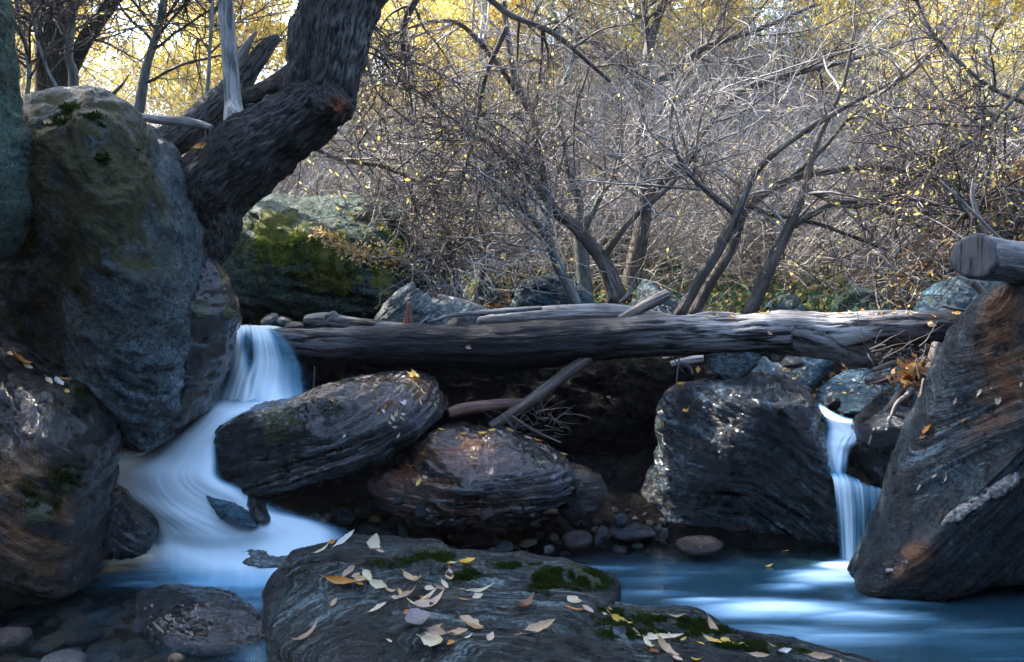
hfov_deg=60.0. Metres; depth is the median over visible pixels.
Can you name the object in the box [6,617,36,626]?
submerged stone
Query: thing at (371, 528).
stone
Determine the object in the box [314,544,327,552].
fallen leaf
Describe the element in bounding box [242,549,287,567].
rock
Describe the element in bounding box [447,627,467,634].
fallen leaf
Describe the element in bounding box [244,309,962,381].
fallen log
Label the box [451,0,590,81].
yellow tree
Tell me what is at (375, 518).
pebble
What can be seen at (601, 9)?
yellow tree
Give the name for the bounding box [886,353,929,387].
leaf clump
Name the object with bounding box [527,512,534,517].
pebble
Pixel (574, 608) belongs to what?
fallen leaf
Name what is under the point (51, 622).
submerged stone
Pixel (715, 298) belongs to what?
rock
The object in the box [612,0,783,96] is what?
yellow tree
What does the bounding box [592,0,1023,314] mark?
bare tree
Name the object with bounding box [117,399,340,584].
cascade
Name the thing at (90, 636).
submerged stone
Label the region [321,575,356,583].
fallen leaf
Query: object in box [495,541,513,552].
stone
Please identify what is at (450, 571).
fallen leaf
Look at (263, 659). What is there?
submerged stone
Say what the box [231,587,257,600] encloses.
submerged stone
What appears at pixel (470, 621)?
fallen leaf
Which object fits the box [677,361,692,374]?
driftwood
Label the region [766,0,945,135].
yellow tree
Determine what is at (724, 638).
fallen leaf
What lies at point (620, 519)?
stone
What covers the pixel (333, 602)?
fallen leaf
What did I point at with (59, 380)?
fallen leaf
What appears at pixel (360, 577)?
fallen leaf
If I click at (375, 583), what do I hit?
fallen leaf
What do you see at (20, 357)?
fallen leaf
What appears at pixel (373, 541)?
fallen leaf
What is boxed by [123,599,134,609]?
submerged stone
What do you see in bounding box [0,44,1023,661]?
ground
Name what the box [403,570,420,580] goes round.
fallen leaf
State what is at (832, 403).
stone
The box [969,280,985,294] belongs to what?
branch
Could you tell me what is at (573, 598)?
fallen leaf
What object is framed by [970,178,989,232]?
dead branch
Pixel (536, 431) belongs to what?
driftwood
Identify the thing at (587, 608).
fallen leaf
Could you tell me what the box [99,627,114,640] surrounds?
submerged stone
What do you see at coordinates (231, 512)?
rock
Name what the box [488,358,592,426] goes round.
branch
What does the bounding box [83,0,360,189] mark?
yellow tree
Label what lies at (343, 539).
fallen leaf
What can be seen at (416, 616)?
fallen leaf
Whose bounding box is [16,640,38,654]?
submerged stone
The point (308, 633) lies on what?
fallen leaf
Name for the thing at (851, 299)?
rock
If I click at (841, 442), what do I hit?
waterfall
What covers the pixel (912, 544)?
boulder
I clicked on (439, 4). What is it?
yellow tree
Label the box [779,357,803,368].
stone
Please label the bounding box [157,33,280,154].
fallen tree
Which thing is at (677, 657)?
fallen leaf
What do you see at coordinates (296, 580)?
rock
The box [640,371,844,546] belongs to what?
boulder
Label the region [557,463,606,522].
rock
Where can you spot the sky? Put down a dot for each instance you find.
(287, 18)
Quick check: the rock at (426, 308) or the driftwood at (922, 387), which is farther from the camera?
the rock at (426, 308)
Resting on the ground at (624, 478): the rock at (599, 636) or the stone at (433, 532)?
the rock at (599, 636)
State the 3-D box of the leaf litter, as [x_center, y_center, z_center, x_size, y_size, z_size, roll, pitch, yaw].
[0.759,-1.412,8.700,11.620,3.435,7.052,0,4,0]
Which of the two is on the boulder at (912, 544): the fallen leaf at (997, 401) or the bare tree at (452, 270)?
the fallen leaf at (997, 401)
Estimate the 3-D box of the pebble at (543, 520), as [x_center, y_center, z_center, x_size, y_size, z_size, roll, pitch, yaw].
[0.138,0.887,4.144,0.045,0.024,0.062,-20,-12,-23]
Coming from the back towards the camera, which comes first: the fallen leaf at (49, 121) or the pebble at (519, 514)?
the pebble at (519, 514)
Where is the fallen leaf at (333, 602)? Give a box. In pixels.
[329,597,336,606]
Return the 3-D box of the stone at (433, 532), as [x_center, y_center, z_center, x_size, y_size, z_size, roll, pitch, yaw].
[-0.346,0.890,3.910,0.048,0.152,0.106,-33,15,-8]
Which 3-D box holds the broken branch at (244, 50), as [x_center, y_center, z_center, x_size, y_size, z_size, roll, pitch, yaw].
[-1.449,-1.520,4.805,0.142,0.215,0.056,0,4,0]
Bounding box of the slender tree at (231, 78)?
[218,0,242,120]
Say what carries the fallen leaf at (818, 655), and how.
on the rock at (599, 636)
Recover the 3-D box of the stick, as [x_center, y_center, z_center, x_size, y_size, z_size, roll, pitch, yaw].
[-1.777,-1.122,4.032,0.092,0.105,0.019,0,4,0]
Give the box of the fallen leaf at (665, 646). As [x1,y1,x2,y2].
[656,632,678,654]
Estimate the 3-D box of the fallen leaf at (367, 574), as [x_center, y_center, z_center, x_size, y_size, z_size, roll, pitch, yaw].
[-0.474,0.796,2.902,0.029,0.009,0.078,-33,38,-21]
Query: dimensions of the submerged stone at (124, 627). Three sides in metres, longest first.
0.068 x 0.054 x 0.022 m
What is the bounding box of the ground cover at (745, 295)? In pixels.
[339,117,979,313]
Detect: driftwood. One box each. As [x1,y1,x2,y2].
[481,262,529,278]
[501,415,515,431]
[511,416,560,443]
[619,275,636,302]
[670,355,705,366]
[676,359,679,387]
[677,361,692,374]
[864,374,903,384]
[868,355,926,444]
[871,358,925,372]
[887,416,902,426]
[890,385,919,415]
[918,378,925,396]
[920,342,940,379]
[941,305,964,311]
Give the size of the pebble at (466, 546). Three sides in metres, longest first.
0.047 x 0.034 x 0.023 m
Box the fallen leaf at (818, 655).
[805,652,831,658]
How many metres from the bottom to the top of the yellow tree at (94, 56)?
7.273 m
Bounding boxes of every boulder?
[0,84,206,452]
[169,256,242,439]
[221,193,428,328]
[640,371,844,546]
[703,352,761,378]
[815,366,925,424]
[847,282,1023,600]
[903,275,997,356]
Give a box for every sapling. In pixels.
[12,0,243,92]
[14,0,204,86]
[14,0,264,94]
[82,0,287,113]
[98,0,297,101]
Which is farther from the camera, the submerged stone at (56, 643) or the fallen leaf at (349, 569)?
the submerged stone at (56, 643)
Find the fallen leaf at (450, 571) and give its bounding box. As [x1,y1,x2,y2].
[445,565,453,578]
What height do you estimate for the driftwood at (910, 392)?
0.158 m
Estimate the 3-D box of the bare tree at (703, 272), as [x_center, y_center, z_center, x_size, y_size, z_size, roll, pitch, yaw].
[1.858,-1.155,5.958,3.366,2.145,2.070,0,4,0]
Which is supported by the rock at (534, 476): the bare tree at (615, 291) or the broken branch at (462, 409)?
the broken branch at (462, 409)
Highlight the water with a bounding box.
[88,546,1023,661]
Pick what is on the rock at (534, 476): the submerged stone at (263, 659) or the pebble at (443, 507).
the pebble at (443, 507)
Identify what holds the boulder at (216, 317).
on the ground at (624, 478)
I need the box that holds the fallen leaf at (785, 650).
[778,647,791,652]
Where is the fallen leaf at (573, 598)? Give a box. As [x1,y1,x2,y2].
[567,595,581,602]
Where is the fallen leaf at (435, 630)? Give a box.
[425,626,445,636]
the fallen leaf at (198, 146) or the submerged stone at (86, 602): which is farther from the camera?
the fallen leaf at (198, 146)
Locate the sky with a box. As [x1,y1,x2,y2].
[80,0,910,155]
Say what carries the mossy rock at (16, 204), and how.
on the ground at (624, 478)
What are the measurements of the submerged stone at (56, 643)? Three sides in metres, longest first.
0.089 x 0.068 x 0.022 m
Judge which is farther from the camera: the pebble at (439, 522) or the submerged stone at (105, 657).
the pebble at (439, 522)
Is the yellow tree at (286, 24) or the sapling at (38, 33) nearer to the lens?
the sapling at (38, 33)
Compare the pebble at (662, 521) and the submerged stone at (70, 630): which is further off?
the pebble at (662, 521)
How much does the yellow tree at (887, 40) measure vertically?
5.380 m
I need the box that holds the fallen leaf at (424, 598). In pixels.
[406,587,436,604]
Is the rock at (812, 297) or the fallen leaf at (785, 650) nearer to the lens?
the fallen leaf at (785, 650)
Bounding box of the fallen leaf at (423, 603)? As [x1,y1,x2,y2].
[408,590,443,606]
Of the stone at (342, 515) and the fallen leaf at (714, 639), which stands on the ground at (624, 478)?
the stone at (342, 515)
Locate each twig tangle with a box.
[474,391,590,442]
[836,311,942,406]
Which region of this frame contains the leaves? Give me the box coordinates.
[150,0,1005,167]
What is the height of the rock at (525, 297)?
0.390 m
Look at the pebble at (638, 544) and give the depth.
3.97 m
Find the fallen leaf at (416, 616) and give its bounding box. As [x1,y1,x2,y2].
[405,604,429,623]
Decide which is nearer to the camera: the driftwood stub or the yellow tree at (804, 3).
the driftwood stub
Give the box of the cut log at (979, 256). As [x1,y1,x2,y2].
[949,233,1023,282]
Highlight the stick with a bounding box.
[112,74,129,94]
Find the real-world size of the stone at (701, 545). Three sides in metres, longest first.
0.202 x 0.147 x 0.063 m
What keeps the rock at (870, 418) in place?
on the ground at (624, 478)
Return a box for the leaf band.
[303,221,422,280]
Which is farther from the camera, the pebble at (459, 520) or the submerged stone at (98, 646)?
the pebble at (459, 520)
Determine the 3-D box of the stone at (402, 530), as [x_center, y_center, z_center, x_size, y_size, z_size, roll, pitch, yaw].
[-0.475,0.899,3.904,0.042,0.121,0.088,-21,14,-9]
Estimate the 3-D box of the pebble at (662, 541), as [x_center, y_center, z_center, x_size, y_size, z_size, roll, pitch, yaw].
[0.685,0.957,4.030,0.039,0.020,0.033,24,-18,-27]
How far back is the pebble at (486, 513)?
3.65 m
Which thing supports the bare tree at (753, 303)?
on the ground at (624, 478)
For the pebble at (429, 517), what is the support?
on the rock at (534, 476)
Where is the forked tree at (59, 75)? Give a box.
[16,0,283,115]
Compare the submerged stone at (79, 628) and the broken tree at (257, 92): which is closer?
the submerged stone at (79, 628)
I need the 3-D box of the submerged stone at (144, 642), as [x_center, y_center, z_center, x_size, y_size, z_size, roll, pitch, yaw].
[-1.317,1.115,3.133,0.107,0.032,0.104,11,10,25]
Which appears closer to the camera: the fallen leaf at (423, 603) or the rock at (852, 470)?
the fallen leaf at (423, 603)
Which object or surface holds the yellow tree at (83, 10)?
on the ground at (624, 478)
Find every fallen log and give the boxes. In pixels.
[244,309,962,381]
[303,311,402,328]
[477,303,671,324]
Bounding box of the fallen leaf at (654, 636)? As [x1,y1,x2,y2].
[643,633,683,639]
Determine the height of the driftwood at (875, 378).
0.057 m
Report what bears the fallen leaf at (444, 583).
on the rock at (296, 580)
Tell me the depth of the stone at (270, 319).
4.77 m
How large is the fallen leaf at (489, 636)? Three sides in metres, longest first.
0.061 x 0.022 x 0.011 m
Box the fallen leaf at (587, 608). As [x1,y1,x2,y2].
[580,603,593,611]
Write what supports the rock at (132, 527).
in the water
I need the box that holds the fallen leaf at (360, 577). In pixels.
[354,574,365,580]
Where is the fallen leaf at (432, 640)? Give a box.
[417,633,442,646]
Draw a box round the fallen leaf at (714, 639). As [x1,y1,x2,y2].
[702,635,721,641]
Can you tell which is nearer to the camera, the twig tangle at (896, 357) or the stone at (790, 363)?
the twig tangle at (896, 357)
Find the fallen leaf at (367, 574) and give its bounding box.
[361,567,371,579]
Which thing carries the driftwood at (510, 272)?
on the bare tree at (452, 270)
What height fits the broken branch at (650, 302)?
0.176 m
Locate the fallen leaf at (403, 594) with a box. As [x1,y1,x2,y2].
[391,584,416,597]
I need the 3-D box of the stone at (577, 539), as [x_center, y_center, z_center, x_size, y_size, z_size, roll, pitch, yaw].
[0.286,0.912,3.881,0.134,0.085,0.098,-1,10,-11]
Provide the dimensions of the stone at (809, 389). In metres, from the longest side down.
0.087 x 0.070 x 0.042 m
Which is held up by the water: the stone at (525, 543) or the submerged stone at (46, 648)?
the stone at (525, 543)
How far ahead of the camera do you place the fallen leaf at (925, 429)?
3.45 m
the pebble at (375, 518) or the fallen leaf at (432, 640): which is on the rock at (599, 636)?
the fallen leaf at (432, 640)
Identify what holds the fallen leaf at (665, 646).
on the rock at (599, 636)
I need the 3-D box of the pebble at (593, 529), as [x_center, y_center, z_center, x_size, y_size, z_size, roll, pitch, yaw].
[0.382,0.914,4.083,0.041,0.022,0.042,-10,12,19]
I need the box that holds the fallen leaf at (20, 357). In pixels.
[12,349,32,362]
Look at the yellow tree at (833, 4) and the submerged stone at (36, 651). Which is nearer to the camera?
the submerged stone at (36, 651)
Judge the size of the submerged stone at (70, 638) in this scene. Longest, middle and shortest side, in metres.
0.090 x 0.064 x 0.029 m
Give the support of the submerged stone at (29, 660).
on the ground at (624, 478)
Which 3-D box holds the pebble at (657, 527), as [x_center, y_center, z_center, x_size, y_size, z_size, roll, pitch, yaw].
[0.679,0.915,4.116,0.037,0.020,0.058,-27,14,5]
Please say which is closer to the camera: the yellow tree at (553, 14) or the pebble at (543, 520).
the pebble at (543, 520)
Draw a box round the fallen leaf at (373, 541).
[366,533,380,547]
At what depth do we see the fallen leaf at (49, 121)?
3.34 m
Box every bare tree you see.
[261,0,703,306]
[279,0,834,303]
[319,37,614,308]
[386,49,647,308]
[412,0,947,300]
[441,0,738,293]
[547,0,1023,314]
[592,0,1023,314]
[668,0,1023,313]
[726,0,1023,353]
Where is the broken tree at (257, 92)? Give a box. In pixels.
[241,64,286,108]
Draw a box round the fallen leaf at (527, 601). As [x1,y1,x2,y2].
[518,592,533,605]
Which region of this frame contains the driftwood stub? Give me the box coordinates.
[403,302,411,323]
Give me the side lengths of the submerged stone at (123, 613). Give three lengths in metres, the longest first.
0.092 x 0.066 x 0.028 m
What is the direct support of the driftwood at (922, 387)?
on the rock at (870, 418)
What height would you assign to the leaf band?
0.364 m
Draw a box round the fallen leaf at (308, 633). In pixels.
[292,618,317,639]
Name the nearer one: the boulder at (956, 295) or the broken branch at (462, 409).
the broken branch at (462, 409)
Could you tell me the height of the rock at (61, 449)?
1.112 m
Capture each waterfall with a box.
[218,325,301,402]
[819,404,856,472]
[831,473,880,559]
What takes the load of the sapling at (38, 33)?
on the ground at (624, 478)
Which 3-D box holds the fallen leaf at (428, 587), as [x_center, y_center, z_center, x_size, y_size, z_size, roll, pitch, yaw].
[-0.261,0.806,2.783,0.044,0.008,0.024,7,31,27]
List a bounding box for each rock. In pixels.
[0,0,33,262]
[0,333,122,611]
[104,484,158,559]
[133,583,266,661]
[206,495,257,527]
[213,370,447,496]
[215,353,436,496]
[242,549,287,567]
[247,496,270,523]
[262,534,621,661]
[270,590,879,661]
[276,494,335,523]
[367,421,574,528]
[374,283,479,324]
[426,356,694,458]
[464,276,499,305]
[509,274,595,307]
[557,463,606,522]
[629,279,704,314]
[660,288,682,299]
[709,296,727,306]
[752,356,833,393]
[764,293,805,311]
[802,295,828,305]
[825,425,877,499]
[829,286,892,312]
[851,389,918,489]
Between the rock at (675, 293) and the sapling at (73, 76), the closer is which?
the sapling at (73, 76)
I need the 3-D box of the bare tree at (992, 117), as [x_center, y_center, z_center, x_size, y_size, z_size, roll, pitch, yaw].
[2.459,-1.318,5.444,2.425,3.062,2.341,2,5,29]
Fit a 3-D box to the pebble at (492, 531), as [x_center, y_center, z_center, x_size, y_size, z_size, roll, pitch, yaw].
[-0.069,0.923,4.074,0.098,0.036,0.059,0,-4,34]
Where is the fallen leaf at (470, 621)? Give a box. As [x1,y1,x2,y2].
[457,611,483,628]
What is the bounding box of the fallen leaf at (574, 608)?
[563,604,583,609]
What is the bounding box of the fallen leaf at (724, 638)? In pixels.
[720,636,730,641]
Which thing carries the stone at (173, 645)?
on the submerged stone
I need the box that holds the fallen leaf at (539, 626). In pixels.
[514,619,554,634]
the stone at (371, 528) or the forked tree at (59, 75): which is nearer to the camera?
the stone at (371, 528)
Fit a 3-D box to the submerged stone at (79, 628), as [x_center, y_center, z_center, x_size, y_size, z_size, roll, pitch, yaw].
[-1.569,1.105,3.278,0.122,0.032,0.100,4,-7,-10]
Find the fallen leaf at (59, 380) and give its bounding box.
[54,375,63,384]
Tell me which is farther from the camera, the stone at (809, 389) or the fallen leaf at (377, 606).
the stone at (809, 389)
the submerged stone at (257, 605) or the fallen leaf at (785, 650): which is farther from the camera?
the submerged stone at (257, 605)
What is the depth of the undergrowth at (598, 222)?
7.81 m
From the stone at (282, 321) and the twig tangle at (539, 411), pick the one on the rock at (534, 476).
the twig tangle at (539, 411)
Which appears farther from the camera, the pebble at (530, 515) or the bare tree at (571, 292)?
the bare tree at (571, 292)
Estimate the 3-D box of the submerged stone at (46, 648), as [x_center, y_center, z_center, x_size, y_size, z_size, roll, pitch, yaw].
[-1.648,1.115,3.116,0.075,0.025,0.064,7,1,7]
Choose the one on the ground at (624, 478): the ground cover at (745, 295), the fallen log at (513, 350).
the ground cover at (745, 295)
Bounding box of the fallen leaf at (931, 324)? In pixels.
[928,321,935,326]
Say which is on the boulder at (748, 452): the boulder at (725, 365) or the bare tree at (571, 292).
the boulder at (725, 365)
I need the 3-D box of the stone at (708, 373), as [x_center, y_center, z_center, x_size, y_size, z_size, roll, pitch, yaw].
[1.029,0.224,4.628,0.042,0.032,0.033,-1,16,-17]
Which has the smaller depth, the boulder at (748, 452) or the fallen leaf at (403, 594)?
the fallen leaf at (403, 594)
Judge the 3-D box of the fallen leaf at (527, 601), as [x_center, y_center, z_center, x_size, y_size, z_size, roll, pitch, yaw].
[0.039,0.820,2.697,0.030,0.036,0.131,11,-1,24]
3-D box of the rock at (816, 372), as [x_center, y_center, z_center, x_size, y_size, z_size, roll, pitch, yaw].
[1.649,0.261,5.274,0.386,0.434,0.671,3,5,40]
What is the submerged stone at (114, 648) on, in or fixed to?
on the ground at (624, 478)
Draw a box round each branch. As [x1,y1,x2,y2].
[142,113,213,129]
[238,31,256,64]
[430,306,541,321]
[437,294,487,315]
[447,398,522,418]
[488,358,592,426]
[617,290,671,317]
[942,182,1001,237]
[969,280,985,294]
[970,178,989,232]
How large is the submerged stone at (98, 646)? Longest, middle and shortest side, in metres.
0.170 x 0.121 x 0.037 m
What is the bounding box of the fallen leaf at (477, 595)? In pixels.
[472,593,482,598]
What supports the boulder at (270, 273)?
on the ground at (624, 478)
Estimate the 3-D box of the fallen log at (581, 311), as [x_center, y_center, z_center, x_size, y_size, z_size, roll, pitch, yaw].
[0.386,-0.088,4.756,1.149,0.122,0.119,0,4,2]
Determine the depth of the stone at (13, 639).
3.00 m
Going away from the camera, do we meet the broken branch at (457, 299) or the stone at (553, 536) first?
the stone at (553, 536)
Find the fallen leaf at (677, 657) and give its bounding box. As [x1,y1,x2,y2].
[671,655,682,659]
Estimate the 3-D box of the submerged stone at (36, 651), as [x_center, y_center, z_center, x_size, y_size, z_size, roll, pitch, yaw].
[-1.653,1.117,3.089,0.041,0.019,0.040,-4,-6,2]
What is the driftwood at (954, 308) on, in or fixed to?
on the fallen log at (513, 350)
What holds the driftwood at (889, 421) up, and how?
on the rock at (870, 418)
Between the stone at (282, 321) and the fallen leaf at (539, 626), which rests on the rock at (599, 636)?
the fallen leaf at (539, 626)
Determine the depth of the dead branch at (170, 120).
4.06 m
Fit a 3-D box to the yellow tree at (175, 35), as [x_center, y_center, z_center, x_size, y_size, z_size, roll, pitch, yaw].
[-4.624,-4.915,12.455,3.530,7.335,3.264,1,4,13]
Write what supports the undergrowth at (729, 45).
on the ground at (624, 478)
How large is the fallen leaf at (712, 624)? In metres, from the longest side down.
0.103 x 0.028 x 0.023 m
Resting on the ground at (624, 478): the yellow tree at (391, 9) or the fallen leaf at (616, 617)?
the yellow tree at (391, 9)
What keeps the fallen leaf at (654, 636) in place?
on the rock at (599, 636)
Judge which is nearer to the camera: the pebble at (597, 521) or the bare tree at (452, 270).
the pebble at (597, 521)
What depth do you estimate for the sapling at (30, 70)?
5.10 m
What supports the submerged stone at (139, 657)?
on the ground at (624, 478)
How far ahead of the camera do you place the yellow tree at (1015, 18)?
9.27 m
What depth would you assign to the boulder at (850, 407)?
5.02 m
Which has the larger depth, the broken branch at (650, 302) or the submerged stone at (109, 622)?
the broken branch at (650, 302)
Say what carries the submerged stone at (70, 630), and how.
on the ground at (624, 478)
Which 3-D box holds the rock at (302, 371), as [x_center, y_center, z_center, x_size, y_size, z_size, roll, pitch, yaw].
[-0.933,0.466,4.708,1.331,0.897,0.719,-1,4,-13]
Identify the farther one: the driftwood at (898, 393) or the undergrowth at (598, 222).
the undergrowth at (598, 222)
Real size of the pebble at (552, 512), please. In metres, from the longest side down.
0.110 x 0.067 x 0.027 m
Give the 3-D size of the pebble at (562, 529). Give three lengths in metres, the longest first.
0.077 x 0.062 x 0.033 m
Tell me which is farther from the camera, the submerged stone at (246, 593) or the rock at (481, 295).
the rock at (481, 295)
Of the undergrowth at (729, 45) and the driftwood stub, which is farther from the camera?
the undergrowth at (729, 45)
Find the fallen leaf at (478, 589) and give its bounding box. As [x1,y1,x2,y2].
[466,582,494,591]
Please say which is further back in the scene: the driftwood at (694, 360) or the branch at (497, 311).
the driftwood at (694, 360)
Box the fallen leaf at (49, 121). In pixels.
[42,119,51,123]
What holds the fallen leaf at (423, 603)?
on the rock at (296, 580)
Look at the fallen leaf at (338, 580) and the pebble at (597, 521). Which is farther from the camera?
the pebble at (597, 521)
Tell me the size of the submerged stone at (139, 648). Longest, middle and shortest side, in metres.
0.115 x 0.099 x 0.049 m
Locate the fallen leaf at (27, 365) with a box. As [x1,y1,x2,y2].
[23,362,32,367]
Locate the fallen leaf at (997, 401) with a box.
[994,396,1000,404]
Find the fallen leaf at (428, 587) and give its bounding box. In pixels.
[425,585,433,589]
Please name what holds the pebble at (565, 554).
on the ground at (624, 478)
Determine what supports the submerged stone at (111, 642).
on the ground at (624, 478)
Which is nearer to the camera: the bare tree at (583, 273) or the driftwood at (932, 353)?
the driftwood at (932, 353)
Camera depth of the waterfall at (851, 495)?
3.82 m
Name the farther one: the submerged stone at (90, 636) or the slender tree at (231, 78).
the slender tree at (231, 78)
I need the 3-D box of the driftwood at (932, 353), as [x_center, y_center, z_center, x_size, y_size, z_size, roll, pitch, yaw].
[1.924,0.138,4.072,0.172,0.174,0.048,-4,6,-44]
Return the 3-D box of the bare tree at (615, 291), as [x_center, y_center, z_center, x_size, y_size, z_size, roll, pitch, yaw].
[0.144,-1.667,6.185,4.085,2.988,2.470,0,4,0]
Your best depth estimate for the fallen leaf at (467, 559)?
2.99 m
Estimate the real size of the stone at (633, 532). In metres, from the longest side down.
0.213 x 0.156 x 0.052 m
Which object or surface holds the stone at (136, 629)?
on the rock at (192, 617)
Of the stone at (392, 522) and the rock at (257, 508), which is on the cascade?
the rock at (257, 508)
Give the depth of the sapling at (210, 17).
5.02 m
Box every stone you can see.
[0,626,33,652]
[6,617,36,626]
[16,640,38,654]
[17,658,40,661]
[31,643,54,653]
[31,649,41,654]
[38,630,68,642]
[40,649,90,661]
[44,618,58,626]
[45,638,64,648]
[55,606,82,621]
[57,615,88,630]
[58,628,74,644]
[58,647,81,650]
[62,593,92,609]
[66,632,80,644]
[71,625,104,631]
[74,628,104,646]
[83,611,110,625]
[85,638,122,654]
[88,652,119,661]
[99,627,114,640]
[100,639,117,645]
[102,617,123,627]
[103,643,124,652]
[111,624,130,630]
[117,609,133,618]
[117,642,147,659]
[120,654,148,661]
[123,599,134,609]
[124,637,149,645]
[130,617,146,638]
[164,637,187,656]
[168,653,185,661]
[196,643,231,658]
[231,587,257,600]
[248,601,263,611]
[258,654,266,661]
[261,313,278,325]
[277,316,291,325]
[285,321,304,328]
[333,506,353,525]
[358,522,395,535]
[382,517,402,527]
[397,521,409,538]
[424,526,443,542]
[489,547,495,552]
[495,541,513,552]
[520,539,536,547]
[543,545,553,553]
[549,532,557,541]
[561,530,592,549]
[592,525,607,548]
[609,524,656,541]
[614,513,627,526]
[675,535,722,555]
[705,371,712,376]
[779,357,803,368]
[801,384,811,392]
[824,395,840,410]
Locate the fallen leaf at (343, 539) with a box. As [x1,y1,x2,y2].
[327,530,353,550]
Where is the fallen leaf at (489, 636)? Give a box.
[486,632,493,639]
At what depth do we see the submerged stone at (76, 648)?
3.08 m
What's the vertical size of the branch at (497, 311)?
0.077 m
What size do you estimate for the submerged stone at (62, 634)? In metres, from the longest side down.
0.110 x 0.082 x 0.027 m
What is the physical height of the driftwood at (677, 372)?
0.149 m
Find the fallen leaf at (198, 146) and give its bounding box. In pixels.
[193,143,206,148]
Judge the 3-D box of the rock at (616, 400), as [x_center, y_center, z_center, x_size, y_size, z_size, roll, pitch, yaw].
[0.216,0.637,4.745,1.584,1.039,0.764,0,4,0]
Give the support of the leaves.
on the undergrowth at (729, 45)
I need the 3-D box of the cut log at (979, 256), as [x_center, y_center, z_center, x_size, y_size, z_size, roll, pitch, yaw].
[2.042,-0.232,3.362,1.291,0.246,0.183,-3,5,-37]
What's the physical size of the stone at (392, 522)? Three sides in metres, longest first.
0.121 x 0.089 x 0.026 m
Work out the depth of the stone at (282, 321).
4.73 m
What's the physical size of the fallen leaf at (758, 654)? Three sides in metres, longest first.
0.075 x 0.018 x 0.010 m
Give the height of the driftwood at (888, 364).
0.058 m
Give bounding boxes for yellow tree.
[12,0,156,113]
[16,0,172,112]
[81,0,297,155]
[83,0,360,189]
[238,0,399,144]
[284,0,451,155]
[358,0,545,152]
[372,0,578,168]
[444,0,666,145]
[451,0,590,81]
[556,0,672,38]
[578,0,717,112]
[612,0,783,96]
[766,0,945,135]
[773,0,872,53]
[806,0,1023,77]
[828,0,1023,181]
[845,0,1023,118]
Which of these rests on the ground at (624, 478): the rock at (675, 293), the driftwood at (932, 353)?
the rock at (675, 293)
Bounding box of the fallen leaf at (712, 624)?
[706,612,718,629]
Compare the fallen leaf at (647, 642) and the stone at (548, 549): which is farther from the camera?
the stone at (548, 549)
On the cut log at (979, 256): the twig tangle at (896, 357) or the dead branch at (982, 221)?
the dead branch at (982, 221)
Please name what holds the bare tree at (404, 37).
on the ground at (624, 478)
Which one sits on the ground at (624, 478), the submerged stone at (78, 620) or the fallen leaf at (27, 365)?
the submerged stone at (78, 620)
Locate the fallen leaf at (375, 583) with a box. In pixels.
[367,579,386,588]
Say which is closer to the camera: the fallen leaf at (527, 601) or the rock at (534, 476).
the fallen leaf at (527, 601)
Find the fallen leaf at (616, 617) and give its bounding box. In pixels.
[608,611,631,622]
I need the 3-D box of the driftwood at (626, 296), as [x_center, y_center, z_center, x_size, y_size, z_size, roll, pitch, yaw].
[0.704,-0.253,5.396,0.111,0.174,0.021,0,4,0]
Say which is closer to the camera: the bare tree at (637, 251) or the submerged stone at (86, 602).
the submerged stone at (86, 602)
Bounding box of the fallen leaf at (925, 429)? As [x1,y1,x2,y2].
[920,424,930,434]
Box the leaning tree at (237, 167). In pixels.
[173,0,384,283]
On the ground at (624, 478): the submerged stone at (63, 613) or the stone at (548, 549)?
the submerged stone at (63, 613)
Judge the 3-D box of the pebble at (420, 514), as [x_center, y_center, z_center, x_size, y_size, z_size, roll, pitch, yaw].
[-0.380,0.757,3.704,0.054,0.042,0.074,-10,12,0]
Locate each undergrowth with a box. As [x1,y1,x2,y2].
[16,0,1023,313]
[108,0,1021,183]
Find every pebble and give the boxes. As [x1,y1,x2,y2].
[354,507,370,518]
[368,515,381,522]
[392,497,403,504]
[414,508,426,518]
[423,515,435,520]
[435,502,448,512]
[435,520,443,524]
[454,517,463,523]
[464,544,471,548]
[479,507,493,520]
[487,527,506,535]
[490,538,500,546]
[502,506,509,511]
[514,512,523,516]
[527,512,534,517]
[530,520,541,528]
[538,517,546,522]
[541,509,558,515]
[556,526,569,533]
[560,551,569,557]
[562,523,574,530]
[590,526,597,532]
[592,518,601,525]
[613,548,622,554]
[631,541,642,548]
[646,520,653,525]
[654,524,661,531]
[658,517,666,524]
[659,533,668,539]
[659,539,666,543]
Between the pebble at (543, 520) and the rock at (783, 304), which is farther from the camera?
the rock at (783, 304)
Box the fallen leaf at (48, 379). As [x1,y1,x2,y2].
[45,375,52,382]
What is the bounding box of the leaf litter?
[429,155,1023,396]
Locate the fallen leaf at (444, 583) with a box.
[441,579,448,587]
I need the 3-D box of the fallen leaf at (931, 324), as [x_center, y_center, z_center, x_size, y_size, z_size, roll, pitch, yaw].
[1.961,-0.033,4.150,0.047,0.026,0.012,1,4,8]
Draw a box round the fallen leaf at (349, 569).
[342,564,354,576]
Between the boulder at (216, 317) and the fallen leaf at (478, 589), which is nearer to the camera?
the fallen leaf at (478, 589)
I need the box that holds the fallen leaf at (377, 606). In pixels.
[368,602,385,611]
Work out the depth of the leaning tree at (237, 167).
3.97 m
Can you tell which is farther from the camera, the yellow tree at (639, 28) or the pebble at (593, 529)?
the yellow tree at (639, 28)
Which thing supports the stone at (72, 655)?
in the water
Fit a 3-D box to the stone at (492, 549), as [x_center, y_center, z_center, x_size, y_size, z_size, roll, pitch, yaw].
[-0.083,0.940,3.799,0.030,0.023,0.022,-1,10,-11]
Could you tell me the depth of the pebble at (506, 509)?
3.71 m
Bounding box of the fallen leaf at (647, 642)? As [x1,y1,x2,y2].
[643,635,653,646]
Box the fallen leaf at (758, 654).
[749,651,768,656]
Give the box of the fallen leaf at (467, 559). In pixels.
[460,557,474,562]
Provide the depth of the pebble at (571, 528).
4.07 m
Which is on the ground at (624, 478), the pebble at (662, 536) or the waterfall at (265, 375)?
the pebble at (662, 536)

